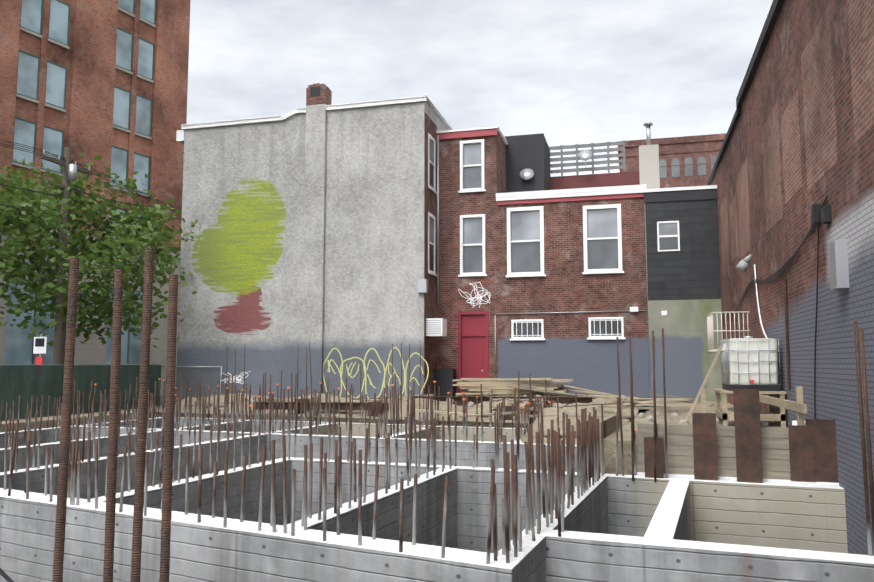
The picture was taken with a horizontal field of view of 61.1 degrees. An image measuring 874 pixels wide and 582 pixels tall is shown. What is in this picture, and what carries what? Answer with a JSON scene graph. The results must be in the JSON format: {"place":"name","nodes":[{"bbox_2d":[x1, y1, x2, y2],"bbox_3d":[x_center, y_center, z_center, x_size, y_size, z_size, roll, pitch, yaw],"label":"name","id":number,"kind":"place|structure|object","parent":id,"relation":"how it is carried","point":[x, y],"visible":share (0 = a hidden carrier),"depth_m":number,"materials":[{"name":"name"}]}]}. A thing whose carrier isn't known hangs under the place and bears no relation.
{"place":"outdoors","nodes":[
{"label":"outdoors","id":0,"kind":"place"},
{"bbox_2d":[0,568,13,581],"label":"wire","id":1,"kind":"object","parent":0,"point":[5,576],"visible":1,"depth_m":1.15,"materials":[{"name":"grey"}]},
{"bbox_2d":[36,357,42,363],"bbox_3d":[-13.129,2.365,24.410,0.260,0.400,0.020,-2,-6,15],"label":"red sign","id":2,"kind":"object","parent":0,"point":[39,360],"visible":0.64,"depth_m":24.40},
{"bbox_2d":[33,337,46,353],"bbox_3d":[-13.129,1.792,24.466,0.500,0.550,0.020,-2,-6,15],"label":"sign plate","id":3,"kind":"object","parent":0,"point":[39,350],"visible":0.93,"depth_m":24.44,"materials":[{"name":"white metal"}]},
{"bbox_2d":[35,338,44,346],"bbox_3d":[-13.133,1.701,24.460,0.360,0.270,0.010,-2,-6,15],"label":"black sign","id":4,"kind":"object","parent":3,"relation":"attached to","point":[39,342],"visible":1,"depth_m":24.45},
{"bbox_2d":[0,0,190,365],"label":"office","id":5,"kind":"structure","parent":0,"point":[95,77],"depth_m":37.93,"materials":[{"name":"red brick"}]},
{"bbox_2d":[12,0,155,363],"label":"green office frame","id":6,"kind":"object","parent":5,"relation":"attached to","point":[34,321],"visible":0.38,"depth_m":36.73,"materials":[{"name":"green metal"}]},
{"bbox_2d":[1,395,646,444],"bbox_3d":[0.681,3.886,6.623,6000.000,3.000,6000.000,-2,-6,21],"label":"ground","id":7,"kind":"structure","parent":0,"point":[354,420],"depth_m":22.95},
{"bbox_2d":[39,147,91,363],"bbox_3d":[-13.196,-0.445,25.983,0.285,9.400,2.400,-2,-6,15],"label":"utility pole","id":8,"kind":"object","parent":7,"relation":"on","point":[58,333],"visible":0.67,"depth_m":25.93,"materials":[{"name":"brown wood"}]},
{"bbox_2d":[0,184,60,196],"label":"wire","id":9,"kind":"object","parent":8,"relation":"attached to","point":[29,190],"visible":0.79,"depth_m":24.66,"materials":[{"name":"black plastic"}]},
{"bbox_2d":[0,205,61,216],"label":"wire","id":10,"kind":"object","parent":8,"relation":"attached to","point":[25,209],"visible":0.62,"depth_m":24.41,"materials":[{"name":"black plastic"}]},
{"bbox_2d":[1,145,88,166],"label":"wire","id":11,"kind":"object","parent":8,"relation":"hanging from","point":[39,154],"visible":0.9,"depth_m":24.89,"materials":[{"name":"black plastic"}]},
{"bbox_2d":[42,150,89,180],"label":"pole insulators","id":12,"kind":"object","parent":8,"relation":"attached to","point":[72,172],"visible":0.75,"depth_m":26.18,"materials":[{"name":"grey"}]},
{"bbox_2d":[0,139,42,149],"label":"wire","id":13,"kind":"object","parent":12,"relation":"attached to","point":[21,144],"visible":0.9,"depth_m":24.41,"materials":[{"name":"black plastic"}]},
{"bbox_2d":[0,141,58,155],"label":"wire","id":14,"kind":"object","parent":12,"relation":"attached to","point":[29,148],"visible":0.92,"depth_m":24.75,"materials":[{"name":"black plastic"}]},
{"bbox_2d":[0,143,74,161],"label":"wire","id":15,"kind":"object","parent":12,"relation":"attached to","point":[33,151],"visible":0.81,"depth_m":24.83,"materials":[{"name":"black plastic"}]},
{"bbox_2d":[46,151,181,214],"bbox_3d":[-7.790,-2.265,46.967,0.024,1.307,45.003,-1,-6,15],"label":"wire","id":16,"kind":"object","parent":12,"relation":"attached to","point":[113,183],"visible":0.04,"depth_m":28.89,"materials":[{"name":"black plastic"}]},
{"bbox_2d":[77,162,181,212],"bbox_3d":[-7.401,-2.123,48.409,0.024,1.307,45.003,-1,-6,15],"label":"wire","id":17,"kind":"object","parent":12,"relation":"attached to","point":[127,186],"visible":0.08,"depth_m":29.41,"materials":[{"name":"black plastic"}]},
{"bbox_2d":[91,167,180,210],"bbox_3d":[-7.220,-2.057,49.082,0.024,1.307,45.003,-1,-6,15],"label":"wire","id":18,"kind":"object","parent":12,"relation":"attached to","point":[138,190],"visible":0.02,"depth_m":30.49,"materials":[{"name":"black plastic"}]},
{"bbox_2d":[60,156,181,213],"bbox_3d":[-7.609,-2.199,47.640,0.024,1.307,45.003,-1,-6,15],"label":"wire","id":19,"kind":"object","parent":8,"relation":"attached to","point":[112,181],"visible":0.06,"depth_m":28.52,"materials":[{"name":"black plastic"}]},
{"bbox_2d":[69,218,177,254],"bbox_3d":[-7.360,-0.197,47.793,0.030,0.868,45.002,-2,-6,15],"label":"wire","id":20,"kind":"object","parent":8,"relation":"attached to","point":[109,231],"visible":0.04,"depth_m":27.84,"materials":[{"name":"black plastic"}]},
{"bbox_2d":[69,190,181,218],"bbox_3d":[-11.640,-3.362,29.959,0.024,0.642,7.980,-2,-6,23],"label":"wire","id":21,"kind":"object","parent":8,"relation":"attached to","point":[111,205],"visible":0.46,"depth_m":27.72,"materials":[{"name":"black plastic"}]},
{"bbox_2d":[71,199,180,241],"bbox_3d":[-7.360,-0.869,47.859,0.040,1.127,45.003,-2,-6,15],"label":"wire","id":22,"kind":"object","parent":8,"relation":"attached to","point":[106,213],"visible":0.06,"depth_m":28.15,"materials":[{"name":"black plastic"}]},
{"bbox_2d":[72,188,181,206],"bbox_3d":[-11.834,-3.686,29.264,0.030,0.738,6.499,-3,-6,25],"label":"wire","id":23,"kind":"object","parent":8,"relation":"attached to","point":[118,201],"visible":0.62,"depth_m":28.29,"materials":[{"name":"black plastic"}]},
{"bbox_2d":[0,7,179,393],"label":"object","id":24,"kind":"object","parent":7,"relation":"on","point":[88,352],"visible":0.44,"depth_m":37.28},
{"bbox_2d":[0,149,200,363],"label":"tree","id":25,"kind":"object","parent":7,"relation":"on","point":[127,243],"depth_m":27.11,"materials":[{"name":"green plant"}]},
{"bbox_2d":[0,364,221,392],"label":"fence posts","id":26,"kind":"object","parent":7,"relation":"on","point":[121,364],"visible":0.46,"depth_m":27.67,"materials":[{"name":"grey metal"}]},
{"bbox_2d":[0,365,160,420],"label":"fence screen","id":27,"kind":"object","parent":26,"relation":"attached to","point":[26,382],"visible":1,"depth_m":24.52,"materials":[{"name":"green fabric"}]},
{"bbox_2d":[160,367,220,405],"bbox_3d":[-10.074,3.986,29.674,3.101,1.900,0.120,-2,-6,16],"label":"chainlink panel","id":28,"kind":"object","parent":7,"relation":"on","point":[204,374],"visible":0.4,"depth_m":29.64,"materials":[{"name":"grey metal"}]},
{"bbox_2d":[176,102,447,402],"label":"stucco house","id":29,"kind":"structure","parent":7,"relation":"on","point":[311,222],"depth_m":29.00,"materials":[{"name":"white paint"}]},
{"bbox_2d":[221,372,243,383],"bbox_3d":[-8.139,3.453,29.328,1.086,0.454,0.004,-2,-6,15],"label":"tag","id":30,"kind":"object","parent":29,"relation":"attached to","point":[238,380],"visible":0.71,"depth_m":29.30,"materials":[{"name":"white paint"}]},
{"bbox_2d":[176,95,452,143],"bbox_3d":[-4.811,-6.561,32.736,10.920,0.890,6.620,-2,-6,15],"label":"coping","id":31,"kind":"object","parent":29,"relation":"attached to","point":[180,135],"depth_m":29.74,"materials":[{"name":"white metal"}]},
{"bbox_2d":[306,83,331,105],"bbox_3d":[-4.737,-7.804,29.686,0.840,0.870,0.580,-2,-6,15],"label":"chimney","id":32,"kind":"object","parent":29,"relation":"on","point":[325,97],"visible":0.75,"depth_m":29.42,"materials":[{"name":"red brick"}]},
{"bbox_2d":[310,86,320,96],"bbox_3d":[-4.836,-7.935,29.427,0.450,0.380,0.015,-2,-6,15],"label":"chimney opening","id":33,"kind":"object","parent":32,"relation":"attached to","point":[315,91],"visible":1,"depth_m":29.42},
{"bbox_2d":[323,348,342,395],"bbox_3d":[-3.987,3.168,28.235,0.853,1.990,0.008,-2,-6,15],"label":"graffiti outline","id":34,"kind":"object","parent":29,"relation":"attached to","point":[341,371],"visible":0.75,"depth_m":28.25,"materials":[{"name":"beige paint"}]},
{"bbox_2d":[346,364,358,377],"bbox_3d":[-3.205,3.033,28.038,0.536,0.534,0.007,-2,-6,15],"label":"graffiti","id":35,"kind":"object","parent":29,"relation":"attached to","point":[356,372],"visible":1,"depth_m":28.00,"materials":[{"name":"beige paint"}]},
{"bbox_2d":[340,357,365,397],"bbox_3d":[-3.188,3.275,28.009,1.068,1.559,0.008,-2,-6,15],"label":"graffiti outline","id":36,"kind":"object","parent":29,"relation":"attached to","point":[364,376],"visible":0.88,"depth_m":28.00,"materials":[{"name":"beige paint"}]},
{"bbox_2d":[363,348,384,398],"bbox_3d":[-2.359,3.127,27.800,0.881,1.974,0.007,-2,-6,15],"label":"graffiti outline","id":37,"kind":"object","parent":29,"relation":"attached to","point":[365,375],"visible":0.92,"depth_m":27.82,"materials":[{"name":"beige paint"}]},
{"bbox_2d":[367,359,380,372],"bbox_3d":[-2.382,2.836,27.835,0.567,0.522,0.007,-2,-6,15],"label":"graffiti","id":38,"kind":"object","parent":29,"relation":"attached to","point":[375,364],"visible":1,"depth_m":27.86,"materials":[{"name":"beige paint"}]},
{"bbox_2d":[384,347,404,396],"bbox_3d":[-1.590,3.074,27.598,0.846,1.965,0.008,-2,-6,15],"label":"graffiti outline","id":39,"kind":"object","parent":29,"relation":"attached to","point":[403,368],"visible":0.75,"depth_m":27.64,"materials":[{"name":"beige paint"}]},
{"bbox_2d":[405,352,428,395],"bbox_3d":[-0.746,3.209,27.357,0.926,1.881,0.008,-2,-6,15],"label":"graffiti outline","id":40,"kind":"object","parent":29,"relation":"attached to","point":[406,370],"visible":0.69,"depth_m":27.41,"materials":[{"name":"beige paint"}]},
{"bbox_2d":[418,279,427,292],"bbox_3d":[-0.525,-0.187,27.595,0.330,0.500,0.280,-2,-6,15],"label":"vent box","id":41,"kind":"object","parent":29,"relation":"attached to","point":[422,285],"visible":0.93,"depth_m":27.47,"materials":[{"name":"grey"}]},
{"bbox_2d":[424,112,436,394],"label":"brick wall","id":42,"kind":"structure","parent":29,"relation":"attached to","point":[430,296],"depth_m":28.34,"materials":[{"name":"brown brick"}]},
{"bbox_2d":[426,318,446,336],"bbox_3d":[-0.145,1.381,27.952,0.900,0.650,0.700,-2,-6,15],"label":"ac unit","id":43,"kind":"object","parent":29,"relation":"attached to","point":[443,327],"visible":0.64,"depth_m":27.61,"materials":[{"name":"white metal"}]},
{"bbox_2d":[426,320,440,333],"bbox_3d":[-0.237,1.342,27.611,0.800,0.520,0.010,-2,-6,15],"label":"air conditioner grille","id":44,"kind":"object","parent":43,"relation":"attached to","point":[433,326],"visible":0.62,"depth_m":27.58,"materials":[{"name":"white metal"}]},
{"bbox_2d":[428,133,679,340],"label":"window frames","id":45,"kind":"structure","parent":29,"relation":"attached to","point":[541,241],"depth_m":28.41,"materials":[{"name":"white wood"}]},
{"bbox_2d":[429,163,677,336],"bbox_3d":[4.265,-1.730,27.785,9.138,6.841,1.360,-2,-6,15],"label":"window glass","id":46,"kind":"object","parent":45,"relation":"in","point":[602,254],"visible":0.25,"depth_m":28.52,"materials":[{"name":"grey glass"}]},
{"bbox_2d":[429,139,677,243],"bbox_3d":[4.265,-3.980,28.006,9.138,4.150,1.360,-2,-6,15],"label":"window glass","id":47,"kind":"object","parent":45,"relation":"in","point":[525,225],"visible":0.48,"depth_m":28.75,"materials":[{"name":"grey glass"}]},
{"bbox_2d":[210,392,769,436],"bbox_3d":[1.624,3.697,23.766,10.584,0.770,24.074,5,-8,-44],"label":"rubble","id":48,"kind":"object","parent":7,"relation":"on","point":[674,414],"visible":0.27,"depth_m":20.45,"materials":[{"name":"beige stone"}]},
{"bbox_2d":[437,133,650,410],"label":"brick building wall","id":49,"kind":"structure","parent":7,"relation":"on","point":[565,349],"depth_m":28.21,"materials":[{"name":"brick"}]},
{"bbox_2d":[458,282,486,303],"bbox_3d":[1.405,0.067,28.957,1.183,0.855,0.004,-2,-6,15],"label":"tag","id":50,"kind":"object","parent":49,"relation":"attached to","point":[481,296],"visible":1,"depth_m":28.94,"materials":[{"name":"white paint"}]},
{"bbox_2d":[458,311,488,392],"bbox_3d":[1.422,2.495,28.767,1.210,3.410,0.150,-2,-6,15],"label":"red door","id":51,"kind":"structure","parent":49,"relation":"attached to","point":[473,347],"depth_m":28.80,"materials":[{"name":"red wood"}]},
{"bbox_2d":[470,287,490,307],"bbox_3d":[1.697,0.254,28.860,0.821,0.800,0.004,-2,-6,15],"label":"tag","id":52,"kind":"object","parent":49,"relation":"attached to","point":[489,295],"visible":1,"depth_m":28.84,"materials":[{"name":"white paint"}]},
{"bbox_2d":[504,133,550,192],"bbox_3d":[3.134,-4.824,32.306,3.300,3.350,3.000,-2,-6,15],"label":"rooftop bulkhead","id":53,"kind":"object","parent":49,"relation":"on","point":[529,151],"visible":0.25,"depth_m":31.20,"materials":[{"name":"grey"}]},
{"bbox_2d":[520,121,652,179],"bbox_3d":[6.308,-5.703,31.637,5.486,2.271,2.227,-1,-6,8],"label":"flue and dishes","id":54,"kind":"object","parent":53,"relation":"on","point":[527,174],"visible":0.94,"depth_m":30.92,"materials":[{"name":"grey metal"}]},
{"bbox_2d":[549,140,625,175],"bbox_3d":[6.596,-5.888,32.984,3.490,1.400,0.100,-2,-6,15],"label":"deck rail","id":55,"kind":"object","parent":53,"relation":"attached to","point":[608,162],"visible":0.77,"depth_m":32.91,"materials":[{"name":"grey wood"}]},
{"bbox_2d":[436,126,645,204],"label":"cornice","id":56,"kind":"structure","parent":49,"relation":"on","point":[609,190],"depth_m":28.35,"materials":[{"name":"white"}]},
{"bbox_2d":[437,135,650,397],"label":"conduits","id":57,"kind":"object","parent":49,"relation":"attached to","point":[508,313],"visible":0.56,"depth_m":29.20,"materials":[{"name":"grey"}]},
{"bbox_2d":[550,171,639,189],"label":"parapet wall","id":58,"kind":"structure","parent":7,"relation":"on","point":[596,180],"depth_m":32.82,"materials":[{"name":"red"}]},
{"bbox_2d":[648,299,723,406],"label":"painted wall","id":59,"kind":"structure","parent":7,"relation":"on","point":[689,358],"depth_m":26.43,"materials":[{"name":"paint"}]},
{"bbox_2d":[645,199,720,300],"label":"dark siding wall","id":60,"kind":"structure","parent":59,"relation":"on","point":[690,270],"depth_m":26.75,"materials":[{"name":"black wood"}]},
{"bbox_2d":[643,185,716,192],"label":"roof trim","id":61,"kind":"structure","parent":60,"relation":"on","point":[681,188],"depth_m":26.95,"materials":[{"name":"white metal"}]},
{"bbox_2d":[639,144,659,188],"bbox_3d":[8.688,-4.622,30.267,0.770,2.550,0.800,-2,-6,15],"label":"stucco chimney","id":62,"kind":"object","parent":61,"relation":"on","point":[649,177],"visible":0.64,"depth_m":29.92,"materials":[{"name":"grey paint"}]},
{"bbox_2d":[644,188,716,202],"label":"black fascia","id":63,"kind":"structure","parent":60,"relation":"attached to","point":[683,195],"depth_m":26.95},
{"bbox_2d":[711,0,873,554],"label":"building","id":64,"kind":"structure","parent":7,"relation":"on","point":[845,183],"depth_m":12.77,"materials":[{"name":"brick"}]},
{"bbox_2d":[707,311,749,352],"bbox_3d":[8.134,1.177,20.692,0.950,1.097,1.600,-2,-6,15],"label":"balcony rail","id":65,"kind":"object","parent":64,"relation":"attached to","point":[710,331],"visible":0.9,"depth_m":20.03,"materials":[{"name":"white metal"}]},
{"bbox_2d":[735,254,751,272],"bbox_3d":[7.750,-0.691,18.690,0.409,0.468,0.280,-2,-6,15],"label":"flood lamp","id":66,"kind":"object","parent":64,"relation":"attached to","point":[742,265],"visible":1,"depth_m":18.60,"materials":[{"name":"grey metal"}]},
{"bbox_2d":[706,0,784,185],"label":"coping","id":67,"kind":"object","parent":64,"relation":"on","point":[771,18],"depth_m":18.01,"materials":[{"name":"grey metal"}]},
{"bbox_2d":[754,264,766,337],"bbox_3d":[7.749,0.252,17.668,0.062,2.024,1.821,-2,-6,15],"label":"hose","id":68,"kind":"object","parent":64,"relation":"attached to","point":[758,302],"visible":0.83,"depth_m":18.08,"materials":[{"name":"white"}]},
{"bbox_2d":[722,215,820,315],"bbox_3d":[8.062,-0.148,18.864,0.042,0.804,15.402,-2,-6,15],"label":"cable","id":69,"kind":"object","parent":64,"relation":"attached to","point":[781,267],"visible":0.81,"depth_m":15.11,"materials":[{"name":"black plastic"}]},
{"bbox_2d":[721,196,827,311],"bbox_3d":[8.062,-0.266,18.875,0.042,0.986,15.405,-2,-6,15],"label":"cable","id":70,"kind":"object","parent":64,"relation":"attached to","point":[788,264],"visible":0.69,"depth_m":14.67,"materials":[{"name":"black plastic"}]},
{"bbox_2d":[731,200,827,311],"bbox_3d":[8.062,-0.228,18.872,0.042,0.923,15.404,-2,-6,15],"label":"cable","id":71,"kind":"object","parent":64,"relation":"attached to","point":[789,261],"visible":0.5,"depth_m":15.03,"materials":[{"name":"black plastic"}]},
{"bbox_2d":[784,280,790,389],"bbox_3d":[7.009,0.871,14.809,0.060,2.201,0.111,0,-6,4],"label":"rust pipe","id":72,"kind":"object","parent":64,"relation":"attached to","point":[787,335],"visible":1,"depth_m":14.79,"materials":[{"name":"metal"}]},
{"bbox_2d":[720,0,873,275],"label":"brick wall patches","id":73,"kind":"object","parent":64,"relation":"attached to","point":[819,111],"depth_m":12.44,"materials":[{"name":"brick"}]},
{"bbox_2d":[814,223,818,418],"bbox_3d":[6.351,0.633,12.383,0.040,3.604,1.024,-2,-6,15],"label":"cable","id":74,"kind":"object","parent":64,"relation":"attached to","point":[816,327],"visible":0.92,"depth_m":12.38,"materials":[{"name":"black plastic"}]},
{"bbox_2d":[811,204,831,224],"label":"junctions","id":75,"kind":"object","parent":64,"relation":"attached to","point":[826,213],"visible":0.96,"depth_m":11.61,"materials":[{"name":"black plastic"}]},
{"bbox_2d":[829,239,849,289],"bbox_3d":[5.850,-0.379,10.771,0.160,0.700,0.350,-2,-6,15],"label":"electrical box","id":76,"kind":"object","parent":64,"relation":"attached to","point":[838,261],"visible":1,"depth_m":10.62,"materials":[{"name":"grey metal"}]},
{"bbox_2d":[149,393,642,436],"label":"dirt bank","id":77,"kind":"structure","parent":0,"point":[546,420],"depth_m":23.85,"materials":[{"name":"brown soil"}]},
{"bbox_2d":[183,396,592,410],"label":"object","id":78,"kind":"object","parent":77,"relation":"on","point":[356,405],"visible":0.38,"depth_m":24.48,"materials":[{"name":"orange metal"}]},
{"bbox_2d":[201,394,600,410],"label":"offcuts","id":79,"kind":"object","parent":77,"relation":"on","point":[496,399],"visible":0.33,"depth_m":26.12,"materials":[{"name":"brown wood"}]},
{"bbox_2d":[184,394,623,406],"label":"rebar caps","id":80,"kind":"object","parent":77,"relation":"on","point":[504,397],"visible":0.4,"depth_m":23.91,"materials":[{"name":"plastic"}]},
{"bbox_2d":[433,369,456,395],"bbox_3d":[0.309,3.629,28.598,0.770,1.200,0.600,-2,-6,15],"label":"black box","id":81,"kind":"object","parent":77,"relation":"on","point":[444,379],"visible":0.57,"depth_m":28.33,"materials":[{"name":"black plastic"}]},
{"bbox_2d":[459,385,700,417],"bbox_3d":[4.079,3.380,22.964,8.548,0.766,8.584,-2,-6,15],"label":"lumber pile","id":82,"kind":"object","parent":77,"relation":"on","point":[554,394],"visible":0.5,"depth_m":23.12,"materials":[{"name":"brown wood"}]},
{"bbox_2d":[409,378,713,417],"bbox_3d":[3.878,3.274,23.326,8.539,0.970,8.294,-2,-6,15],"label":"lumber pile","id":83,"kind":"object","parent":82,"relation":"on","point":[497,385],"visible":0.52,"depth_m":26.53,"materials":[{"name":"brown wood"}]},
{"bbox_2d":[186,0,772,176],"label":"sky","id":84,"kind":"structure","parent":0,"point":[570,72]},
{"bbox_2d":[620,140,723,187],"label":"building","id":85,"kind":"structure","parent":0,"point":[669,181],"depth_m":58.09,"materials":[{"name":"brick"}]},
{"bbox_2d":[617,133,726,171],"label":"cornice","id":86,"kind":"structure","parent":85,"relation":"attached to","point":[683,139],"depth_m":58.23,"materials":[{"name":"brick"}]},
{"bbox_2d":[659,156,716,177],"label":"windows","id":87,"kind":"structure","parent":85,"relation":"attached to","point":[676,170],"depth_m":57.98,"materials":[{"name":"grey glass"}]},
{"bbox_2d":[659,163,710,166],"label":"transom","id":88,"kind":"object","parent":87,"relation":"attached to","point":[685,164],"depth_m":57.98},
{"label":"pit floor","id":89,"kind":"structure","parent":0,"visible":0},
{"bbox_2d":[52,249,177,581],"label":"rebar","id":90,"kind":"object","parent":89,"relation":"on","point":[58,562],"visible":1,"depth_m":3.37,"materials":[{"name":"brown metal"}]},
{"bbox_2d":[0,417,873,581],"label":"concrete foundation walls","id":91,"kind":"structure","parent":89,"relation":"on","point":[625,528],"depth_m":10.38,"materials":[{"name":"concrete"}]},
{"bbox_2d":[0,321,873,563],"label":"rebar dowels","id":92,"kind":"object","parent":91,"relation":"on","point":[586,466],"visible":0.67,"depth_m":11.02,"materials":[{"name":"metal"}]},
{"bbox_2d":[94,378,636,432],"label":"rebar caps","id":93,"kind":"object","parent":92,"relation":"on","point":[521,407],"visible":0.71,"depth_m":21.96,"materials":[{"name":"orange plastic"}]},
{"bbox_2d":[295,389,838,482],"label":"steel plates","id":94,"kind":"object","parent":91,"relation":"on","point":[813,449],"visible":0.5,"depth_m":11.75,"materials":[{"name":"brown metal"}]},
{"bbox_2d":[599,415,790,479],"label":"retaining wall boards","id":95,"kind":"object","parent":94,"relation":"attached to","point":[776,460],"visible":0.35,"depth_m":12.11,"materials":[{"name":"brown wood"}]},
{"bbox_2d":[637,472,838,485],"bbox_3d":[5.128,3.019,11.821,3.750,0.039,0.070,-2,-6,21],"label":"wall top","id":96,"kind":"object","parent":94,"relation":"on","point":[735,478],"visible":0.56,"depth_m":11.74,"materials":[{"name":"white concrete"}]},
{"bbox_2d":[604,401,834,485],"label":"dirt ground","id":97,"kind":"structure","parent":89,"relation":"on","point":[682,412],"depth_m":13.84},
{"bbox_2d":[685,344,806,427],"bbox_3d":[5.707,2.171,14.242,2.320,2.361,5.330,-2,-6,15],"label":"wood platform","id":98,"kind":"object","parent":97,"relation":"on","point":[798,406],"visible":0.77,"depth_m":15.17,"materials":[{"name":"beige wood"}]},
{"bbox_2d":[723,384,780,390],"bbox_3d":[6.768,2.080,15.978,1.000,0.120,1.200,-2,-6,15],"label":"ibc pallet","id":99,"kind":"object","parent":98,"relation":"on","point":[759,387],"visible":0.79,"depth_m":15.40,"materials":[{"name":"black plastic"}]},
{"bbox_2d":[723,338,777,383],"bbox_3d":[6.768,1.533,16.032,0.940,0.980,1.140,-2,-6,15],"label":"ibc tank","id":100,"kind":"object","parent":99,"relation":"on","point":[754,370],"visible":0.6,"depth_m":15.49,"materials":[{"name":"plastic"}]},
{"bbox_2d":[720,336,780,384],"bbox_3d":[6.768,1.503,16.035,1.018,1.040,1.218,-2,-6,15],"label":"tank cage","id":101,"kind":"object","parent":99,"relation":"on","point":[724,372],"visible":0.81,"depth_m":15.53,"materials":[{"name":"grey metal"}]},
{"bbox_2d":[792,420,805,425],"bbox_3d":[6.011,2.328,12.152,0.302,0.380,0.310,-2,-6,15],"label":"bucket","id":102,"kind":"object","parent":97,"relation":"on","point":[794,422],"visible":0.16,"depth_m":12.13,"materials":[{"name":"white plastic"}]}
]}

